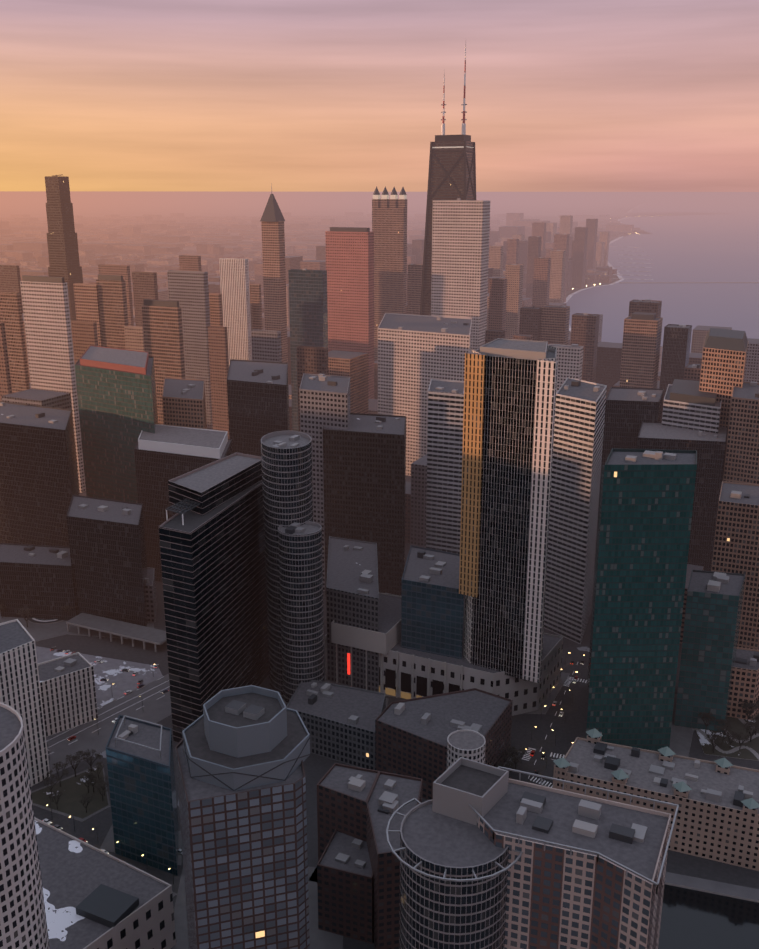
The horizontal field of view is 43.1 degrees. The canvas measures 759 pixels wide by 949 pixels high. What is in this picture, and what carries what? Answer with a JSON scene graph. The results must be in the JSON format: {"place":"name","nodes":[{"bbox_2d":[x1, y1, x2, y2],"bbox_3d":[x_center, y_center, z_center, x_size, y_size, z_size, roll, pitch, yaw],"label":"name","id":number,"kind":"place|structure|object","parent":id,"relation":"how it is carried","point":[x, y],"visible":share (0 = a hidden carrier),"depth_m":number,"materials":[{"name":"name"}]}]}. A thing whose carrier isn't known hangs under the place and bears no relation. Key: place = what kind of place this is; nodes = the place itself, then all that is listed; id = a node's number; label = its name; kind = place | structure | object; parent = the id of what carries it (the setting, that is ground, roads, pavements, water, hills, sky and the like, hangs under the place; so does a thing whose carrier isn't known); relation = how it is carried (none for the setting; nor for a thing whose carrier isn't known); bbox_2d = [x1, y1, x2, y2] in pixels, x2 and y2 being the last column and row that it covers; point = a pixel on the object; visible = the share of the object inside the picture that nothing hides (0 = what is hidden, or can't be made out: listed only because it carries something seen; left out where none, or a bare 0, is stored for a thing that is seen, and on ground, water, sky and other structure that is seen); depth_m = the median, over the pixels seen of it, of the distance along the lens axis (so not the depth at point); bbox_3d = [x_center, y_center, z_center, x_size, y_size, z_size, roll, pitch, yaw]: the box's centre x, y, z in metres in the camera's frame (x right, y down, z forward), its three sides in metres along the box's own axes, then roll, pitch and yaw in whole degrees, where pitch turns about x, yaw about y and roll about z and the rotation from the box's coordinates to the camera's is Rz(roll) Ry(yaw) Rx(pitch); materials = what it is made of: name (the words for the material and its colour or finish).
{"place":"outdoors","nodes":[
{"label":"outdoors","id":0,"kind":"place"},
{"bbox_2d":[0,702,49,948],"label":"building","id":1,"kind":"structure","parent":0,"point":[23,923],"depth_m":250.85,"materials":[{"name":"concrete"}]},
{"bbox_2d":[45,174,82,320],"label":"skyscraper","id":2,"kind":"structure","parent":0,"point":[63,251],"depth_m":1399.91,"materials":[{"name":"brown metal"}]},
{"bbox_2d":[75,345,157,502],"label":"skyscraper","id":3,"kind":"structure","parent":0,"point":[117,399],"depth_m":754.64,"materials":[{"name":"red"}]},
{"bbox_2d":[159,452,268,742],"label":"skyscraper","id":4,"kind":"structure","parent":0,"point":[212,546],"depth_m":513.39,"materials":[{"name":"black glass"}]},
{"bbox_2d":[299,373,349,590],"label":"building","id":5,"kind":"structure","parent":0,"point":[324,400],"depth_m":682.18,"materials":[{"name":"grey concrete"}]},
{"bbox_2d":[286,680,385,769],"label":"building","id":6,"kind":"structure","parent":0,"point":[338,721],"depth_m":503.20,"materials":[{"name":"concrete"}]},
{"bbox_2d":[0,191,758,948],"bbox_3d":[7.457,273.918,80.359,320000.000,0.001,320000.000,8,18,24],"label":"ground","id":7,"kind":"structure","parent":0,"point":[532,731],"depth_m":626.42,"materials":[{"name":"asphalt"}]},
{"bbox_2d":[0,322,11,400],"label":"tower","id":8,"kind":"structure","parent":7,"relation":"on","point":[5,384],"depth_m":844.02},
{"bbox_2d":[0,265,22,312],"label":"tower","id":9,"kind":"structure","parent":7,"relation":"on","point":[10,278],"depth_m":1387.31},
{"bbox_2d":[0,292,29,392],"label":"tower","id":10,"kind":"structure","parent":7,"relation":"on","point":[11,311],"depth_m":938.93,"materials":[{"name":"concrete"}]},
{"bbox_2d":[0,619,49,786],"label":"edge tower","id":11,"kind":"structure","parent":7,"relation":"on","point":[20,692],"depth_m":469.14,"materials":[{"name":"grey"}]},
{"bbox_2d":[0,543,75,620],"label":"building","id":12,"kind":"structure","parent":7,"relation":"on","point":[38,579],"depth_m":661.88,"materials":[{"name":"brown glass"}]},
{"bbox_2d":[0,401,78,546],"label":"dark block","id":13,"kind":"structure","parent":7,"relation":"on","point":[39,486],"depth_m":713.50,"materials":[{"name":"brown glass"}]},
{"bbox_2d":[20,275,85,492],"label":"tower","id":14,"kind":"structure","parent":7,"relation":"on","point":[47,319],"depth_m":912.42,"materials":[{"name":"grey"}]},
{"bbox_2d":[38,652,97,736],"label":"deco block","id":15,"kind":"structure","parent":7,"relation":"on","point":[68,691],"depth_m":528.20,"materials":[{"name":"grey"}]},
{"bbox_2d":[71,320,97,363],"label":"tower","id":16,"kind":"structure","parent":7,"relation":"on","point":[84,335],"depth_m":962.74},
{"bbox_2d":[73,283,101,346],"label":"tower","id":17,"kind":"structure","parent":7,"relation":"on","point":[86,302],"depth_m":1031.39,"materials":[{"name":"concrete"}]},
{"bbox_2d":[34,817,175,948],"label":"building","id":18,"kind":"structure","parent":7,"relation":"on","point":[95,898],"depth_m":368.06,"materials":[{"name":"concrete"}]},
{"bbox_2d":[66,495,147,626],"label":"dark block","id":19,"kind":"structure","parent":7,"relation":"on","point":[107,546],"depth_m":646.13,"materials":[{"name":"brown glass"}]},
{"bbox_2d":[46,674,171,774],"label":"road","id":20,"kind":"structure","parent":7,"relation":"on","point":[153,710],"depth_m":539.05,"materials":[{"name":"asphalt"}]},
{"bbox_2d":[96,275,127,348],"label":"tower","id":21,"kind":"structure","parent":7,"relation":"on","point":[113,305],"depth_m":1021.11,"materials":[{"name":"brown"}]},
{"bbox_2d":[66,613,165,651],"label":"elevated deck","id":22,"kind":"structure","parent":7,"relation":"on","point":[144,634],"depth_m":635.01,"materials":[{"name":"grey concrete"}]},
{"bbox_2d":[98,264,133,325],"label":"tower","id":23,"kind":"structure","parent":7,"relation":"on","point":[120,270],"depth_m":1339.19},
{"bbox_2d":[124,326,144,351],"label":"tower","id":24,"kind":"structure","parent":7,"relation":"on","point":[134,337],"depth_m":974.34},
{"bbox_2d":[105,715,178,875],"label":"building","id":25,"kind":"structure","parent":7,"relation":"on","point":[140,768],"depth_m":416.76,"materials":[{"name":"blue"}]},
{"bbox_2d":[132,271,157,326],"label":"tower","id":26,"kind":"structure","parent":7,"relation":"on","point":[145,286],"depth_m":1303.33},
{"bbox_2d":[145,567,156,622],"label":"building","id":27,"kind":"structure","parent":7,"relation":"on","point":[150,591],"depth_m":659.14,"materials":[{"name":"grey"}]},
{"bbox_2d":[142,299,184,424],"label":"tower","id":28,"kind":"structure","parent":7,"relation":"on","point":[163,334],"depth_m":888.41,"materials":[{"name":"brown"}]},
{"bbox_2d":[134,424,232,581],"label":"building","id":29,"kind":"structure","parent":7,"relation":"on","point":[164,454],"depth_m":707.55,"materials":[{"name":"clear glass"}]},
{"bbox_2d":[162,377,206,428],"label":"building","id":30,"kind":"structure","parent":7,"relation":"on","point":[184,402],"depth_m":775.12,"materials":[{"name":"brown concrete"}]},
{"bbox_2d":[167,270,212,429],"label":"tower","id":31,"kind":"structure","parent":7,"relation":"on","point":[188,291],"depth_m":1103.97,"materials":[{"name":"concrete"}]},
{"bbox_2d":[179,255,201,270],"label":"tower","id":32,"kind":"structure","parent":7,"relation":"on","point":[189,263],"depth_m":1449.19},
{"bbox_2d":[209,293,222,325],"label":"tower","id":33,"kind":"structure","parent":7,"relation":"on","point":[215,305],"depth_m":1127.14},
{"bbox_2d":[208,326,228,438],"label":"tower","id":34,"kind":"structure","parent":7,"relation":"on","point":[218,351],"depth_m":1001.33,"materials":[{"name":"concrete"}]},
{"bbox_2d":[219,258,251,363],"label":"tower","id":35,"kind":"structure","parent":7,"relation":"on","point":[234,281],"depth_m":1183.98,"materials":[{"name":"concrete"}]},
{"bbox_2d":[175,685,310,948],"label":"skyscraper","id":36,"kind":"structure","parent":7,"relation":"on","point":[243,753],"depth_m":304.14,"materials":[{"name":"glass"},{"name":"granite stone"},{"name":"metal"}]},
{"bbox_2d":[249,284,262,329],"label":"tower","id":37,"kind":"structure","parent":7,"relation":"on","point":[255,296],"depth_m":1230.54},
{"bbox_2d":[227,359,289,456],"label":"building","id":38,"kind":"structure","parent":7,"relation":"on","point":[258,399],"depth_m":764.82,"materials":[{"name":"brown"}]},
{"bbox_2d":[251,329,281,361],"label":"tower","id":39,"kind":"structure","parent":7,"relation":"on","point":[266,345],"depth_m":952.34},
{"bbox_2d":[260,183,288,384],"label":"pyramid roof tower","id":40,"kind":"structure","parent":7,"relation":"on","point":[272,220],"depth_m":1322.59,"materials":[{"name":"brown stone"}]},
{"bbox_2d":[261,431,324,705],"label":"cylindrical tower","id":41,"kind":"structure","parent":7,"relation":"on","point":[293,566],"depth_m":527.52,"materials":[{"name":"concrete"}]},
{"bbox_2d":[0,223,616,332],"bbox_3d":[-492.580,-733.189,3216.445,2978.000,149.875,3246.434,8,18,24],"label":"city blocks","id":42,"kind":"structure","parent":7,"relation":"on","point":[28,263],"depth_m":3347.72,"materials":[{"name":"concrete"}]},
{"bbox_2d":[288,269,328,431],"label":"tower","id":43,"kind":"structure","parent":7,"relation":"on","point":[308,311],"depth_m":1019.25,"materials":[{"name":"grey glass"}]},
{"bbox_2d":[297,345,327,431],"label":"tower","id":44,"kind":"structure","parent":7,"relation":"on","point":[312,360],"depth_m":911.47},
{"bbox_2d":[46,663,586,787],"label":"road markings","id":45,"kind":"object","parent":7,"relation":"on","point":[522,758],"visible":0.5,"depth_m":524.70,"materials":[{"name":"white"}]},
{"bbox_2d":[0,212,643,256],"bbox_3d":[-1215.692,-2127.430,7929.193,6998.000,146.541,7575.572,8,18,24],"label":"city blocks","id":46,"kind":"structure","parent":7,"relation":"on","point":[150,233],"depth_m":6447.11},
{"bbox_2d":[0,613,693,948],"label":"street pavements","id":47,"kind":"structure","parent":7,"relation":"on","point":[109,669],"depth_m":562.14,"materials":[{"name":"grey concrete"}]},
{"bbox_2d":[28,618,62,623],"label":"plaza roundabout","id":48,"kind":"object","parent":47,"relation":"on","point":[40,621],"visible":0.12,"depth_m":662.96,"materials":[{"name":"grey concrete"}]},
{"bbox_2d":[325,227,373,398],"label":"pink granite tower","id":49,"kind":"structure","parent":7,"relation":"on","point":[350,274],"depth_m":1245.45,"materials":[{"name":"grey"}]},
{"bbox_2d":[326,536,378,691],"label":"dark office block","id":50,"kind":"structure","parent":7,"relation":"on","point":[352,593],"depth_m":572.03,"materials":[{"name":"grey concrete"}]},
{"bbox_2d":[323,413,405,595],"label":"building","id":51,"kind":"structure","parent":7,"relation":"on","point":[364,467],"depth_m":673.54,"materials":[{"name":"brown"}]},
{"bbox_2d":[317,763,421,948],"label":"brick midrise","id":52,"kind":"structure","parent":7,"relation":"on","point":[358,875],"depth_m":381.61,"materials":[{"name":"brown"}]},
{"bbox_2d":[1,293,758,643],"bbox_3d":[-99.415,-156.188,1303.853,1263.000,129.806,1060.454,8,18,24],"label":"city blocks","id":53,"kind":"structure","parent":7,"relation":"on","point":[355,365],"depth_m":1086.57,"materials":[{"name":"brick"}]},
{"bbox_2d":[372,186,406,360],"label":"skyscraper","id":54,"kind":"structure","parent":7,"relation":"on","point":[389,223],"depth_m":1424.98,"materials":[{"name":"beige"}]},
{"bbox_2d":[407,264,422,314],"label":"tower","id":55,"kind":"structure","parent":7,"relation":"on","point":[414,280],"depth_m":1388.69,"materials":[{"name":"grey"}]},
{"bbox_2d":[378,313,471,475],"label":"building","id":56,"kind":"structure","parent":7,"relation":"on","point":[417,354],"depth_m":974.50,"materials":[{"name":"grey"}]},
{"bbox_2d":[401,545,464,658],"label":"building","id":57,"kind":"structure","parent":7,"relation":"on","point":[432,610],"depth_m":552.89,"materials":[{"name":"blue glass"}]},
{"bbox_2d":[375,688,512,799],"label":"building","id":58,"kind":"structure","parent":7,"relation":"on","point":[429,740],"depth_m":475.89,"materials":[{"name":"concrete"}]},
{"bbox_2d":[325,592,562,715],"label":"building","id":59,"kind":"structure","parent":7,"relation":"on","point":[405,673],"depth_m":556.01,"materials":[{"name":"stone"}]},
{"bbox_2d":[459,338,557,682],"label":"skyscraper","id":60,"kind":"structure","parent":59,"relation":"on","point":[510,385],"depth_m":507.50,"materials":[{"name":"black glass"}]},
{"bbox_2d":[426,379,463,553],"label":"skyscraper","id":61,"kind":"structure","parent":7,"relation":"on","point":[444,452],"depth_m":671.83,"materials":[{"name":"grey"}]},
{"bbox_2d":[420,44,475,315],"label":"skyscraper","id":62,"kind":"structure","parent":7,"relation":"on","point":[452,168],"depth_m":1246.73,"materials":[{"name":"grey"}]},
{"bbox_2d":[485,329,504,343],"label":"building","id":63,"kind":"structure","parent":7,"relation":"on","point":[491,335],"depth_m":1047.49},
{"bbox_2d":[488,245,503,276],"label":"tower","id":64,"kind":"structure","parent":7,"relation":"on","point":[496,258],"depth_m":1850.37,"materials":[{"name":"grey"}]},
{"bbox_2d":[488,278,506,329],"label":"tower","id":65,"kind":"structure","parent":7,"relation":"on","point":[497,302],"depth_m":1332.26,"materials":[{"name":"grey concrete"}]},
{"bbox_2d":[506,238,518,264],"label":"tower","id":66,"kind":"structure","parent":7,"relation":"on","point":[512,250],"depth_m":2228.72,"materials":[{"name":"grey"}]},
{"bbox_2d":[505,264,523,338],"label":"tower","id":67,"kind":"structure","parent":7,"relation":"on","point":[514,275],"depth_m":1474.05,"materials":[{"name":"grey concrete"}]},
{"bbox_2d":[506,746,526,769],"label":"bare tree","id":68,"kind":"object","parent":7,"relation":"on","point":[513,750],"visible":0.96,"depth_m":489.62,"materials":[{"name":"brown plant"}]},
{"bbox_2d":[513,334,532,339],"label":"building","id":69,"kind":"structure","parent":7,"relation":"on","point":[523,336],"depth_m":1093.66,"materials":[{"name":"grey concrete"}]},
{"bbox_2d":[519,306,541,340],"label":"tower","id":70,"kind":"structure","parent":7,"relation":"on","point":[530,321],"depth_m":1234.76,"materials":[{"name":"grey concrete"}]},
{"bbox_2d":[526,236,541,297],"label":"tower","id":71,"kind":"structure","parent":7,"relation":"on","point":[534,246],"depth_m":2325.82,"materials":[{"name":"grey"}]},
{"bbox_2d":[532,222,545,250],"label":"tower","id":72,"kind":"structure","parent":7,"relation":"on","point":[539,229],"depth_m":3072.44,"materials":[{"name":"grey"}]},
{"bbox_2d":[532,257,550,306],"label":"tower","id":73,"kind":"structure","parent":7,"relation":"on","point":[541,281],"depth_m":1753.09,"materials":[{"name":"grey"}]},
{"bbox_2d":[540,305,569,344],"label":"tower","id":74,"kind":"structure","parent":7,"relation":"on","point":[554,324],"depth_m":1231.49,"materials":[{"name":"grey"}]},
{"bbox_2d":[549,250,565,302],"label":"tower","id":75,"kind":"structure","parent":7,"relation":"on","point":[557,275],"depth_m":1939.07,"materials":[{"name":"brown"}]},
{"bbox_2d":[553,233,569,302],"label":"tower","id":76,"kind":"structure","parent":7,"relation":"on","point":[561,241],"depth_m":2499.34,"materials":[{"name":"brown"}]},
{"bbox_2d":[559,215,572,235],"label":"tower","id":77,"kind":"structure","parent":7,"relation":"on","point":[566,222],"depth_m":3623.98,"materials":[{"name":"grey concrete"}]},
{"bbox_2d":[549,344,583,392],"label":"tower","id":78,"kind":"structure","parent":7,"relation":"on","point":[570,359],"depth_m":993.20,"materials":[{"name":"grey concrete"}]},
{"bbox_2d":[544,377,606,643],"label":"skyscraper","id":79,"kind":"structure","parent":7,"relation":"on","point":[577,449],"depth_m":618.95,"materials":[{"name":"grey"}]},
{"bbox_2d":[572,226,587,288],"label":"tower","id":80,"kind":"structure","parent":7,"relation":"on","point":[579,256],"depth_m":2880.59,"materials":[{"name":"grey concrete"}]},
{"bbox_2d":[570,313,599,382],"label":"tower","id":81,"kind":"structure","parent":7,"relation":"on","point":[584,329],"depth_m":1180.02,"materials":[{"name":"grey concrete"}]},
{"bbox_2d":[586,219,597,269],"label":"tower","id":82,"kind":"structure","parent":7,"relation":"on","point":[592,225],"depth_m":3432.09,"materials":[{"name":"grey"}]},
{"bbox_2d":[566,198,652,333],"bbox_3d":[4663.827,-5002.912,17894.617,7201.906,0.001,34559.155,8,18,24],"label":"land","id":83,"kind":"structure","parent":7,"relation":"on","point":[625,205],"depth_m":15421.31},
{"bbox_2d":[564,198,656,331],"bbox_3d":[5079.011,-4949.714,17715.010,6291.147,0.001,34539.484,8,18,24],"label":"beach","id":84,"kind":"structure","parent":7,"relation":"on","point":[620,277],"depth_m":3687.95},
{"bbox_2d":[594,387,663,569],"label":"dark block","id":85,"kind":"structure","parent":7,"relation":"on","point":[628,411],"depth_m":717.86,"materials":[{"name":"brown glass"}]},
{"bbox_2d":[619,312,662,387],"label":"tower","id":86,"kind":"structure","parent":7,"relation":"on","point":[642,333],"depth_m":1023.38,"materials":[{"name":"brown concrete"}]},
{"bbox_2d":[586,448,696,751],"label":"skyscraper","id":87,"kind":"structure","parent":7,"relation":"on","point":[645,516],"depth_m":479.62,"materials":[{"name":"teal"}]},
{"bbox_2d":[628,299,661,316],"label":"tower","id":88,"kind":"structure","parent":7,"relation":"on","point":[648,306],"depth_m":1154.08,"materials":[{"name":"grey"}]},
{"bbox_2d":[553,728,758,870],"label":"building","id":89,"kind":"structure","parent":7,"relation":"on","point":[717,816],"depth_m":434.07,"materials":[{"name":"grey"}]},
{"bbox_2d":[659,324,691,421],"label":"tower","id":90,"kind":"structure","parent":7,"relation":"on","point":[676,350],"depth_m":1013.20,"materials":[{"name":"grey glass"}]},
{"bbox_2d":[637,421,727,570],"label":"building","id":91,"kind":"structure","parent":7,"relation":"on","point":[710,447],"depth_m":668.81,"materials":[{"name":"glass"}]},
{"bbox_2d":[662,379,721,433],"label":"building","id":92,"kind":"structure","parent":7,"relation":"on","point":[687,404],"depth_m":692.88,"materials":[{"name":"concrete"}]},
{"bbox_2d":[684,363,700,380],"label":"building","id":93,"kind":"structure","parent":7,"relation":"on","point":[692,372],"depth_m":916.47,"materials":[{"name":"grey"}]},
{"bbox_2d":[658,884,758,948],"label":"river","id":94,"kind":"structure","parent":7,"relation":"in","point":[692,919],"depth_m":390.67,"materials":[{"name":"black"}]},
{"bbox_2d":[674,570,744,731],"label":"building","id":95,"kind":"structure","parent":7,"relation":"on","point":[711,625],"depth_m":519.10,"materials":[{"name":"teal"}]},
{"bbox_2d":[665,872,758,902],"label":"quay walk","id":96,"kind":"structure","parent":7,"relation":"on","point":[716,887],"depth_m":408.86,"materials":[{"name":"grey concrete"}]},
{"bbox_2d":[699,328,748,480],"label":"mansard tower","id":97,"kind":"structure","parent":7,"relation":"on","point":[724,361],"depth_m":693.04,"materials":[{"name":"grey stone"}]},
{"bbox_2d":[723,382,758,483],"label":"edge tower","id":98,"kind":"structure","parent":7,"relation":"on","point":[742,458],"depth_m":654.50,"materials":[{"name":"brown"}]},
{"bbox_2d":[727,647,758,719],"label":"office","id":99,"kind":"structure","parent":7,"relation":"on","point":[745,680],"depth_m":537.32,"materials":[{"name":"grey"}]},
{"bbox_2d":[0,0,758,191],"label":"sky","id":100,"kind":"structure","parent":0,"point":[102,95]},
{"bbox_2d":[31,712,758,818],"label":"park lawn","id":101,"kind":"structure","parent":0,"point":[73,789],"depth_m":482.38,"materials":[{"name":"green plant"}]},
{"bbox_2d":[40,774,61,791],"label":"bare tree","id":102,"kind":"object","parent":101,"relation":"on","point":[51,781],"visible":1,"depth_m":469.71,"materials":[{"name":"brown plant"}]},
{"bbox_2d":[47,761,68,786],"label":"bare tree","id":103,"kind":"object","parent":101,"relation":"on","point":[57,765],"visible":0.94,"depth_m":476.86,"materials":[{"name":"brown plant"}]},
{"bbox_2d":[65,751,84,776],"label":"bare tree","id":104,"kind":"object","parent":101,"relation":"on","point":[75,758],"visible":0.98,"depth_m":484.31,"materials":[{"name":"brown plant"}]},
{"bbox_2d":[82,749,101,765],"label":"bare tree","id":105,"kind":"object","parent":101,"relation":"on","point":[87,753],"visible":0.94,"depth_m":488.50,"materials":[{"name":"brown plant"}]},
{"bbox_2d":[698,711,719,732],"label":"bare tree","id":106,"kind":"object","parent":101,"relation":"on","point":[708,715],"visible":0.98,"depth_m":522.91,"materials":[{"name":"brown plant"}]},
{"bbox_2d":[431,198,489,351],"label":"white grid tower","id":107,"kind":"structure","parent":0,"point":[460,253],"depth_m":1132.63,"materials":[{"name":"grey concrete"}]},
{"bbox_2d":[386,757,678,948],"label":"high-rise building","id":108,"kind":"structure","parent":0,"point":[491,857],"depth_m":286.62,"materials":[{"name":"beige concrete"}]},
{"bbox_2d":[566,193,758,371],"bbox_3d":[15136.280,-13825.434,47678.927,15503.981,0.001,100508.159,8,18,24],"label":"lake water","id":109,"kind":"structure","parent":0,"point":[697,237],"depth_m":3785.48,"materials":[{"name":"blue liquid"}]},
{"bbox_2d":[711,481,758,649],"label":"edge tower","id":110,"kind":"structure","parent":0,"point":[736,546],"depth_m":566.81,"materials":[{"name":"grey"}]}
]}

